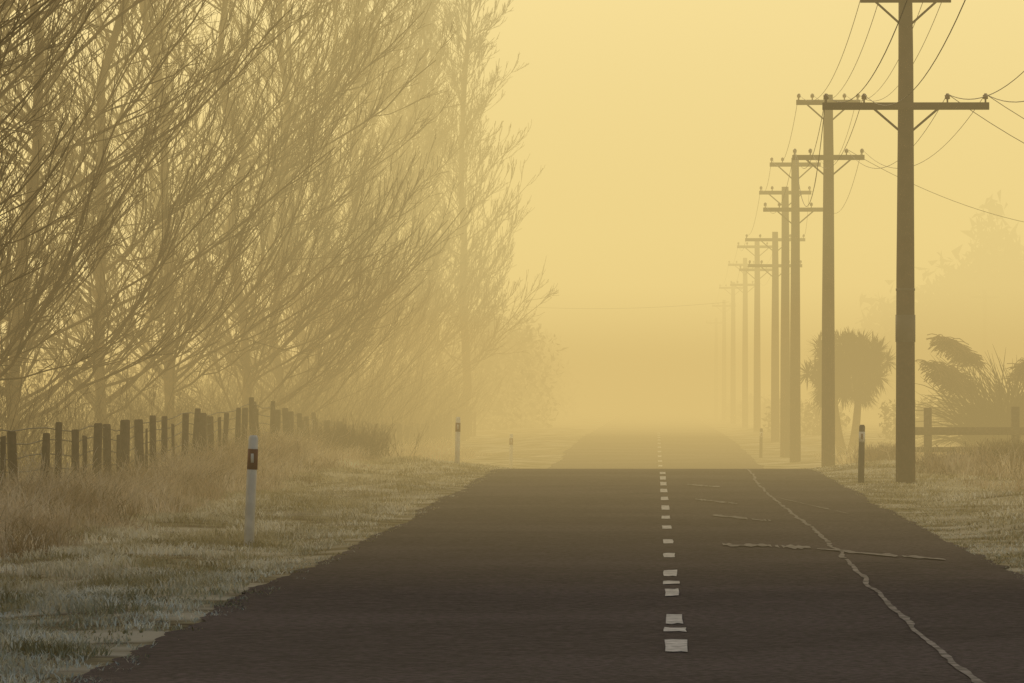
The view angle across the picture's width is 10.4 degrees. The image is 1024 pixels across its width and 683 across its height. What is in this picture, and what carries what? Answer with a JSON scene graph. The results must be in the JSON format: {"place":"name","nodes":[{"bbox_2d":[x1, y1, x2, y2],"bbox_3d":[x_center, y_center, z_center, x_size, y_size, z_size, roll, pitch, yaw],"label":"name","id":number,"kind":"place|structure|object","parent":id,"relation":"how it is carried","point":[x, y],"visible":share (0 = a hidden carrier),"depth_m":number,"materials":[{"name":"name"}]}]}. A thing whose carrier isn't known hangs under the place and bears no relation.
{"place":"outdoors","nodes":[
{"label":"outdoors","id":0,"kind":"place"},
{"bbox_2d":[0,416,491,576],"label":"long grass","id":1,"kind":"structure","parent":0,"point":[22,531],"depth_m":70.39,"materials":[{"name":"plant"}]},
{"bbox_2d":[0,455,517,682],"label":"grass","id":2,"kind":"structure","parent":0,"point":[104,592],"depth_m":50.89,"materials":[{"name":"green plant"}]},
{"bbox_2d":[0,398,1023,682],"bbox_3d":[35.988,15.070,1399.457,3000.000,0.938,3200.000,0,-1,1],"label":"ground","id":3,"kind":"structure","parent":0,"point":[542,448],"depth_m":80.30,"materials":[{"name":"green plant"}]},
{"bbox_2d":[0,0,62,163],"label":"bare tree","id":4,"kind":"object","parent":3,"relation":"on","point":[10,32],"visible":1,"depth_m":61.33,"materials":[{"name":"brown plant"}]},
{"bbox_2d":[0,0,105,287],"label":"bare tree","id":5,"kind":"object","parent":3,"relation":"on","point":[33,89],"visible":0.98,"depth_m":69.92,"materials":[{"name":"brown plant"}]},
{"bbox_2d":[0,0,155,384],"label":"bare tree","id":6,"kind":"object","parent":3,"relation":"on","point":[42,299],"visible":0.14,"depth_m":115.50,"materials":[{"name":"brown plant"}]},
{"bbox_2d":[0,0,172,390],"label":"bare tree","id":7,"kind":"object","parent":3,"relation":"on","point":[40,312],"visible":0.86,"depth_m":80.66,"materials":[{"name":"brown plant"}]},
{"bbox_2d":[0,0,310,473],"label":"bare tree","id":8,"kind":"object","parent":3,"relation":"on","point":[34,183],"visible":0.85,"depth_m":92.25,"materials":[{"name":"brown plant"}]},
{"bbox_2d":[0,0,313,459],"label":"bare tree","id":9,"kind":"object","parent":3,"relation":"on","point":[152,183],"visible":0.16,"depth_m":154.88,"materials":[{"name":"brown plant"}]},
{"bbox_2d":[0,0,346,439],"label":"bare tree","id":10,"kind":"object","parent":3,"relation":"on","point":[113,44],"visible":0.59,"depth_m":103.37,"materials":[{"name":"brown plant"}]},
{"bbox_2d":[0,342,354,484],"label":"undergrowth","id":11,"kind":"object","parent":3,"relation":"on","point":[53,417],"visible":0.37,"depth_m":99.49,"materials":[{"name":"brown plant"}]},
{"bbox_2d":[0,292,370,464],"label":"hedge","id":12,"kind":"object","parent":3,"relation":"on","point":[47,376],"visible":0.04,"depth_m":134.12,"materials":[{"name":"plant"}]},
{"bbox_2d":[0,0,397,455],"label":"bare tree","id":13,"kind":"object","parent":3,"relation":"on","point":[170,378],"visible":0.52,"depth_m":114.11,"materials":[{"name":"brown plant"}]},
{"bbox_2d":[0,397,475,492],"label":"wire fence","id":14,"kind":"object","parent":3,"relation":"on","point":[203,424],"visible":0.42,"depth_m":88.22,"materials":[{"name":"wood"}]},
{"bbox_2d":[168,436,316,473],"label":"shrub","id":15,"kind":"object","parent":3,"relation":"on","point":[279,449],"visible":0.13,"depth_m":97.77,"materials":[{"name":"brown plant"}]},
{"bbox_2d":[244,435,257,548],"bbox_3d":[-2.617,1.560,56.068,0.150,1.242,0.121,0,-1,1],"label":"edge marker post","id":16,"kind":"object","parent":3,"relation":"on","point":[250,501],"visible":0.91,"depth_m":56.03,"materials":[{"name":"white paint"}]},
{"bbox_2d":[60,0,456,433],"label":"bare tree","id":17,"kind":"object","parent":3,"relation":"on","point":[245,362],"visible":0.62,"depth_m":125.86,"materials":[{"name":"brown plant"}]},
{"bbox_2d":[107,0,476,427],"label":"bare tree","id":18,"kind":"object","parent":3,"relation":"on","point":[376,306],"visible":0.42,"depth_m":138.61,"materials":[{"name":"brown plant"}]},
{"bbox_2d":[174,0,413,413],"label":"bare tree","id":19,"kind":"object","parent":3,"relation":"on","point":[302,332],"visible":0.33,"depth_m":152.66,"materials":[{"name":"brown plant"}]},
{"bbox_2d":[115,309,510,448],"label":"undergrowth","id":20,"kind":"object","parent":3,"relation":"on","point":[403,408],"visible":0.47,"depth_m":162.19,"materials":[{"name":"plant"}]},
{"bbox_2d":[211,0,442,419],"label":"bare tree","id":21,"kind":"object","parent":3,"relation":"on","point":[394,224],"visible":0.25,"depth_m":165.62,"materials":[{"name":"brown plant"}]},
{"bbox_2d":[265,414,428,459],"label":"shrub","id":22,"kind":"object","parent":3,"relation":"on","point":[359,439],"visible":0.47,"depth_m":117.09,"materials":[{"name":"green plant"}]},
{"bbox_2d":[247,0,470,420],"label":"bare tree","id":23,"kind":"object","parent":3,"relation":"on","point":[367,131],"visible":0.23,"depth_m":178.11,"materials":[{"name":"brown plant"}]},
{"bbox_2d":[276,0,473,424],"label":"bare tree","id":24,"kind":"object","parent":3,"relation":"on","point":[401,106],"visible":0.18,"depth_m":190.61,"materials":[{"name":"brown plant"}]},
{"bbox_2d":[306,0,477,397],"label":"bare tree","id":25,"kind":"object","parent":3,"relation":"on","point":[439,134],"visible":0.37,"depth_m":204.44,"materials":[{"name":"brown plant"}]},
{"bbox_2d":[342,0,505,417],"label":"bare tree","id":26,"kind":"object","parent":3,"relation":"on","point":[468,254],"visible":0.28,"depth_m":213.60,"materials":[{"name":"brown plant"}]},
{"bbox_2d":[366,0,499,395],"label":"bare tree","id":27,"kind":"object","parent":3,"relation":"on","point":[439,357],"visible":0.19,"depth_m":233.73,"materials":[{"name":"brown plant"}]},
{"bbox_2d":[455,417,460,464],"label":"edge marker post","id":28,"kind":"object","parent":3,"relation":"on","point":[457,441],"visible":0.91,"depth_m":114.01,"materials":[{"name":"white paint"}]},
{"bbox_2d":[380,0,558,437],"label":"bare tree","id":29,"kind":"object","parent":3,"relation":"on","point":[463,158],"visible":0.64,"depth_m":225.28,"materials":[{"name":"brown plant"}]},
{"bbox_2d":[393,268,585,429],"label":"distant trees","id":30,"kind":"object","parent":3,"relation":"on","point":[532,393],"visible":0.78,"depth_m":287.64,"materials":[{"name":"yellow plant"}]},
{"bbox_2d":[509,434,512,468],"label":"edge marker post","id":31,"kind":"object","parent":3,"relation":"on","point":[511,451],"visible":0.91,"depth_m":155.99,"materials":[{"name":"white paint"}]},
{"bbox_2d":[712,300,735,420],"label":"power pole","id":32,"kind":"object","parent":3,"relation":"on","point":[724,306],"visible":0.81,"depth_m":379.64,"materials":[{"name":"brown wood"}]},
{"bbox_2d":[719,282,742,423],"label":"power pole","id":33,"kind":"object","parent":3,"relation":"on","point":[733,387],"visible":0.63,"depth_m":332.66,"materials":[{"name":"brown wood"}]},
{"bbox_2d":[728,258,760,427],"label":"power pole","id":34,"kind":"object","parent":3,"relation":"on","point":[745,284],"visible":0.78,"depth_m":292.67,"materials":[{"name":"brown wood"}]},
{"bbox_2d":[737,241,771,431],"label":"power pole","id":35,"kind":"object","parent":3,"relation":"on","point":[757,246],"visible":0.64,"depth_m":252.68,"materials":[{"name":"brown wood"}]},
{"bbox_2d":[759,428,762,457],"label":"edge marker post","id":36,"kind":"object","parent":3,"relation":"on","point":[761,443],"visible":0.91,"depth_m":179.79,"materials":[{"name":"plastic"}]},
{"bbox_2d":[745,232,804,441],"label":"power pole","id":37,"kind":"object","parent":3,"relation":"on","point":[775,265],"visible":0.9,"depth_m":212.69,"materials":[{"name":"brown wood"}]},
{"bbox_2d":[759,186,810,457],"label":"power pole","id":38,"kind":"object","parent":3,"relation":"on","point":[785,382],"visible":0.82,"depth_m":180.72,"materials":[{"name":"brown wood"}]},
{"bbox_2d":[726,391,850,435],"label":"hedge","id":39,"kind":"object","parent":3,"relation":"on","point":[806,423],"visible":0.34,"depth_m":250.50,"materials":[{"name":"green plant"}]},
{"bbox_2d":[763,157,822,462],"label":"power pole","id":40,"kind":"object","parent":3,"relation":"on","point":[795,209],"visible":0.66,"depth_m":164.72,"materials":[{"name":"brown wood"}]},
{"bbox_2d":[792,93,864,466],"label":"power pole","id":41,"kind":"object","parent":3,"relation":"on","point":[828,157],"visible":0.91,"depth_m":132.74,"materials":[{"name":"brown wood"}]},
{"bbox_2d":[800,328,895,455],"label":"cabbage tree","id":42,"kind":"object","parent":3,"relation":"on","point":[859,368],"visible":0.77,"depth_m":179.56,"materials":[{"name":"brown plant"}]},
{"bbox_2d":[858,425,864,482],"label":"edge marker post","id":43,"kind":"object","parent":3,"relation":"on","point":[861,455],"visible":0.91,"depth_m":91.83,"materials":[{"name":"plastic"}]},
{"bbox_2d":[833,441,924,464],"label":"shrub","id":44,"kind":"object","parent":3,"relation":"on","point":[882,454],"visible":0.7,"depth_m":119.38,"materials":[{"name":"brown plant"}]},
{"bbox_2d":[822,0,988,483],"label":"power pole","id":45,"kind":"object","parent":3,"relation":"on","point":[907,106],"visible":0.94,"depth_m":92.75,"materials":[{"name":"brown wood"}]},
{"bbox_2d":[478,0,1023,319],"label":"power lines","id":46,"kind":"object","parent":45,"relation":"attached to","point":[854,125],"visible":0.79,"depth_m":102.11,"materials":[{"name":"black metal"}]},
{"bbox_2d":[811,436,1023,492],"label":"long grass","id":47,"kind":"structure","parent":3,"relation":"on","point":[1012,469],"depth_m":96.09,"materials":[{"name":"plant"}]},
{"bbox_2d":[850,190,1023,420],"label":"distant trees","id":48,"kind":"object","parent":3,"relation":"on","point":[957,312],"visible":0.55,"depth_m":363.77,"materials":[{"name":"yellow plant"}]},
{"bbox_2d":[876,391,1016,444],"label":"hedge","id":49,"kind":"object","parent":3,"relation":"on","point":[886,410],"visible":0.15,"depth_m":212.09,"materials":[{"name":"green plant"}]},
{"bbox_2d":[895,350,1023,452],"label":"pampas grass clump","id":50,"kind":"object","parent":3,"relation":"on","point":[955,380],"visible":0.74,"depth_m":147.34,"materials":[{"name":"brown plant"}]},
{"bbox_2d":[915,445,1018,477],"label":"shrub","id":51,"kind":"object","parent":3,"relation":"on","point":[948,464],"visible":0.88,"depth_m":97.34,"materials":[{"name":"brown plant"}]},
{"bbox_2d":[915,407,1023,456],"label":"timber rail fence","id":52,"kind":"object","parent":3,"relation":"on","point":[1015,430],"visible":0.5,"depth_m":127.62,"materials":[{"name":"brown wood"}]},
{"bbox_2d":[915,334,1023,446],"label":"pampas grass clump","id":53,"kind":"object","parent":3,"relation":"on","point":[962,353],"visible":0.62,"depth_m":152.12,"materials":[{"name":"brown plant"}]},
{"bbox_2d":[930,443,1023,470],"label":"shrub","id":54,"kind":"object","parent":3,"relation":"on","point":[997,454],"visible":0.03,"depth_m":100.31,"materials":[{"name":"green plant"}]},
{"bbox_2d":[936,434,1023,457],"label":"shrub","id":55,"kind":"object","parent":3,"relation":"on","point":[1004,445],"visible":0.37,"depth_m":109.72,"materials":[{"name":"green plant"}]},
{"bbox_2d":[970,289,998,396],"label":"power pole","id":56,"kind":"object","parent":3,"relation":"on","point":[984,296],"visible":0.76,"depth_m":349.27,"materials":[{"name":"brown wood"}]},
{"bbox_2d":[0,0,1023,397],"label":"sky","id":57,"kind":"structure","parent":0,"point":[657,126],"materials":[{"name":"yellow"}]},
{"bbox_2d":[71,401,1023,682],"bbox_3d":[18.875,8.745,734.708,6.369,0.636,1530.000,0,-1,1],"label":"road","id":58,"kind":"structure","parent":0,"point":[551,573],"depth_m":41.97,"materials":[{"name":"grey asphalt"}]},
{"bbox_2d":[657,432,687,651],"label":"line marking","id":59,"kind":"object","parent":58,"relation":"on","point":[673,645],"visible":0.95,"depth_m":41.70,"materials":[{"name":"paint"}]},
{"bbox_2d":[687,468,984,682],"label":"road cracks","id":60,"kind":"object","parent":58,"relation":"on","point":[951,661],"visible":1,"depth_m":50.61,"materials":[{"name":"grey asphalt"}]},
{"bbox_2d":[797,458,1023,579],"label":"grass","id":61,"kind":"structure","parent":0,"point":[1008,515],"depth_m":76.51,"materials":[{"name":"green plant"}]}
]}

